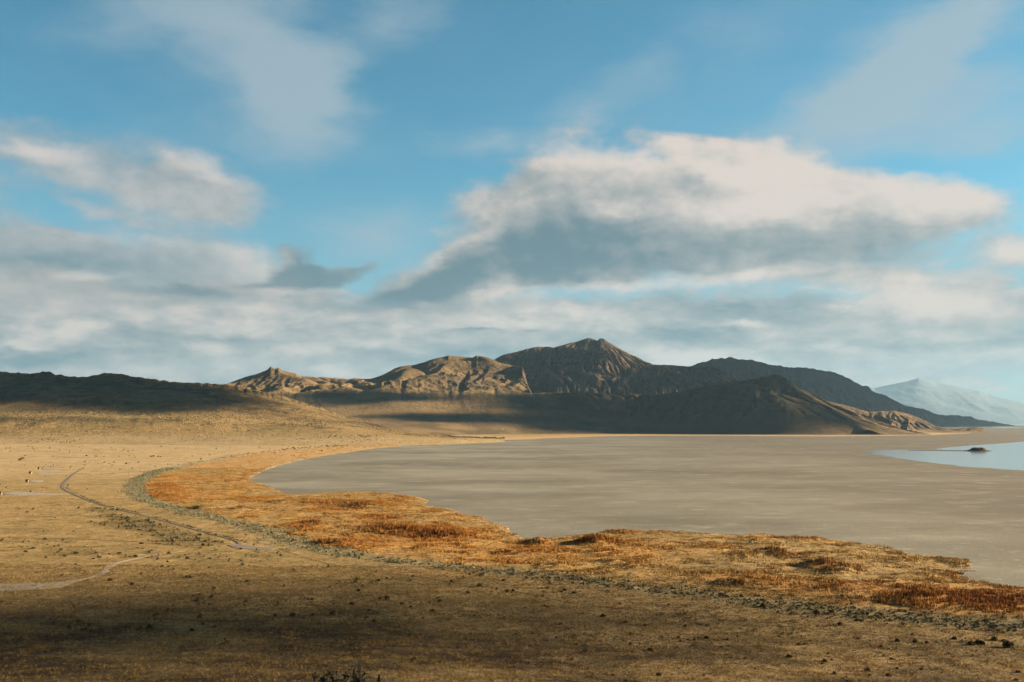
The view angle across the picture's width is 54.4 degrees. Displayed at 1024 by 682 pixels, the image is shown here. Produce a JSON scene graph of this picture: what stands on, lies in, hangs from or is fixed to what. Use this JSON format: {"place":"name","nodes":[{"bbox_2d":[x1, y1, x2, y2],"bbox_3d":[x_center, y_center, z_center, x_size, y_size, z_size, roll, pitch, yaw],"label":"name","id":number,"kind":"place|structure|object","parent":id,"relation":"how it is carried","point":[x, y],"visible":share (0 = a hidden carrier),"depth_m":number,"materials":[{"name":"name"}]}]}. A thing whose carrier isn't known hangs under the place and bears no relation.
{"place":"outdoors","nodes":[
{"label":"outdoors","id":0,"kind":"place"},
{"bbox_2d":[0,578,81,590],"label":"road","id":1,"kind":"structure","parent":0,"point":[27,587],"depth_m":407.84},
{"bbox_2d":[55,538,169,544],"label":"path","id":2,"kind":"structure","parent":0,"point":[108,540],"depth_m":569.18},
{"bbox_2d":[63,551,183,582],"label":"path","id":3,"kind":"structure","parent":0,"point":[106,569],"depth_m":465.68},
{"bbox_2d":[60,468,242,544],"bbox_3d":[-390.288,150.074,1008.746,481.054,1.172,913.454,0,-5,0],"label":"path","id":4,"kind":"structure","parent":0,"point":[64,483],"depth_m":790.23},
{"bbox_2d":[227,544,275,549],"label":"gravel lot","id":5,"kind":"structure","parent":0,"point":[248,547],"depth_m":540.50,"materials":[{"name":"beige gravel"}]},
{"bbox_2d":[0,371,504,445],"bbox_3d":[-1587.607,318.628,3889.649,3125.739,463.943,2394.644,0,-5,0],"label":"hill","id":6,"kind":"structure","parent":0,"point":[243,403],"depth_m":3560.52,"materials":[{"name":"brown soil"}]},
{"bbox_2d":[0,378,504,442],"bbox_3d":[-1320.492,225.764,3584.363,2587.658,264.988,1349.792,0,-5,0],"label":"shrubs","id":7,"kind":"object","parent":6,"relation":"on","point":[220,423],"visible":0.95,"depth_m":3551.22,"materials":[{"name":"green plant"}]},
{"bbox_2d":[0,433,1023,681],"bbox_3d":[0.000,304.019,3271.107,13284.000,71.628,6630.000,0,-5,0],"label":"ground","id":8,"kind":"structure","parent":0,"point":[102,483],"depth_m":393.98,"materials":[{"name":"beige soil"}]},
{"bbox_2d":[3,492,68,494],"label":"gravel pad","id":9,"kind":"object","parent":8,"relation":"on","point":[19,493],"visible":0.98,"depth_m":940.85,"materials":[{"name":"grey gravel"}]},
{"bbox_2d":[35,472,61,474],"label":"gravel pad","id":10,"kind":"object","parent":8,"relation":"on","point":[41,473],"visible":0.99,"depth_m":1304.33,"materials":[{"name":"beige gravel"}]},
{"bbox_2d":[41,467,60,468],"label":"gravel pad","id":11,"kind":"object","parent":8,"relation":"on","point":[49,468],"visible":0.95,"depth_m":1440.70,"materials":[{"name":"beige gravel"}]},
{"bbox_2d":[312,660,385,681],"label":"sagebrush","id":12,"kind":"object","parent":8,"relation":"on","point":[353,676],"visible":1,"depth_m":19.45,"materials":[{"name":"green plant"}]},
{"bbox_2d":[0,497,911,586],"bbox_3d":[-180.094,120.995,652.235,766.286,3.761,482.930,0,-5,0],"label":"grass","id":13,"kind":"structure","parent":8,"relation":"on","point":[240,549],"depth_m":517.47,"materials":[{"name":"yellow plant"}]},
{"bbox_2d":[0,444,1023,680],"bbox_3d":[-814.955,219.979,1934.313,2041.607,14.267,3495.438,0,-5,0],"label":"shrubs","id":14,"kind":"object","parent":8,"relation":"on","point":[146,476],"visible":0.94,"depth_m":502.14,"materials":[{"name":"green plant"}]},
{"bbox_2d":[143,445,1023,619],"bbox_3d":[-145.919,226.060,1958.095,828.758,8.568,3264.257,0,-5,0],"label":"reeds","id":15,"kind":"object","parent":8,"relation":"on","point":[165,486],"visible":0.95,"depth_m":550.82,"materials":[{"name":"orange plant"}]},
{"bbox_2d":[975,639,984,644],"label":"shrub","id":16,"kind":"object","parent":8,"relation":"on","point":[980,641],"visible":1,"depth_m":303.34,"materials":[{"name":"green plant"}]},
{"bbox_2d":[1002,640,1013,647],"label":"shrub","id":17,"kind":"object","parent":8,"relation":"on","point":[1006,643],"visible":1,"depth_m":298.57,"materials":[{"name":"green plant"}]},
{"bbox_2d":[0,0,1023,402],"label":"sky","id":18,"kind":"structure","parent":0,"point":[192,191],"materials":[{"name":"blue"}]},
{"bbox_2d":[225,356,930,434],"bbox_3d":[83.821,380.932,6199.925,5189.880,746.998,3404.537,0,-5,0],"label":"hills","id":19,"kind":"structure","parent":0,"point":[459,395],"depth_m":6018.88,"materials":[{"name":"brown stone"}]},
{"bbox_2d":[495,338,736,393],"bbox_3d":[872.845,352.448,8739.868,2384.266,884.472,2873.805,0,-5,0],"label":"mountain","id":20,"kind":"structure","parent":0,"point":[591,365],"depth_m":8501.20,"materials":[{"name":"stone"}]},
{"bbox_2d":[249,426,1023,586],"bbox_3d":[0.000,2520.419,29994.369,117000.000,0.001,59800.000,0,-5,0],"label":"lakebed","id":21,"kind":"structure","parent":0,"point":[845,488],"depth_m":1089.54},
{"bbox_2d":[280,549,1018,649],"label":"rocks","id":22,"kind":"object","parent":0,"point":[652,611],"depth_m":351.96,"materials":[{"name":"stone"}]},
{"bbox_2d":[688,357,1013,426],"bbox_3d":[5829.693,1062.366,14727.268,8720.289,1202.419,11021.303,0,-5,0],"label":"mountain","id":23,"kind":"structure","parent":0,"point":[830,386],"depth_m":11944.58,"materials":[{"name":"grey stone"}]},
{"bbox_2d":[827,401,985,432],"bbox_3d":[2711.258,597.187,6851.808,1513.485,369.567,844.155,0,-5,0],"label":"hill","id":24,"kind":"structure","parent":0,"point":[902,420],"depth_m":6824.19,"materials":[{"name":"brown stone"}]},
{"bbox_2d":[908,450,964,450],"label":"sandbar","id":25,"kind":"structure","parent":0,"point":[936,450],"depth_m":2469.29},
{"bbox_2d":[866,442,1023,469],"bbox_3d":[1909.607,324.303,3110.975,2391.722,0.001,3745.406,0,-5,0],"label":"water","id":26,"kind":"structure","parent":0,"point":[1008,456],"depth_m":2105.85,"materials":[{"name":"blue liquid"}]},
{"bbox_2d":[965,447,989,450],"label":"rock island","id":27,"kind":"object","parent":26,"relation":"in","point":[977,449],"visible":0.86,"depth_m":2430.83,"materials":[{"name":"black stone"}]},
{"bbox_2d":[869,378,1023,423],"bbox_3d":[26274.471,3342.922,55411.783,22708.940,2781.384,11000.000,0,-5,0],"label":"mountain range","id":28,"kind":"structure","parent":0,"point":[938,398],"depth_m":54546.95,"materials":[{"name":"stone"}]},
{"bbox_2d":[991,427,1020,427],"bbox_3d":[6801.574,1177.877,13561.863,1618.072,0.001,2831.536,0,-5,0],"label":"water","id":29,"kind":"structure","parent":0,"point":[1005,427],"depth_m":13473.50,"materials":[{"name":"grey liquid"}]}
]}

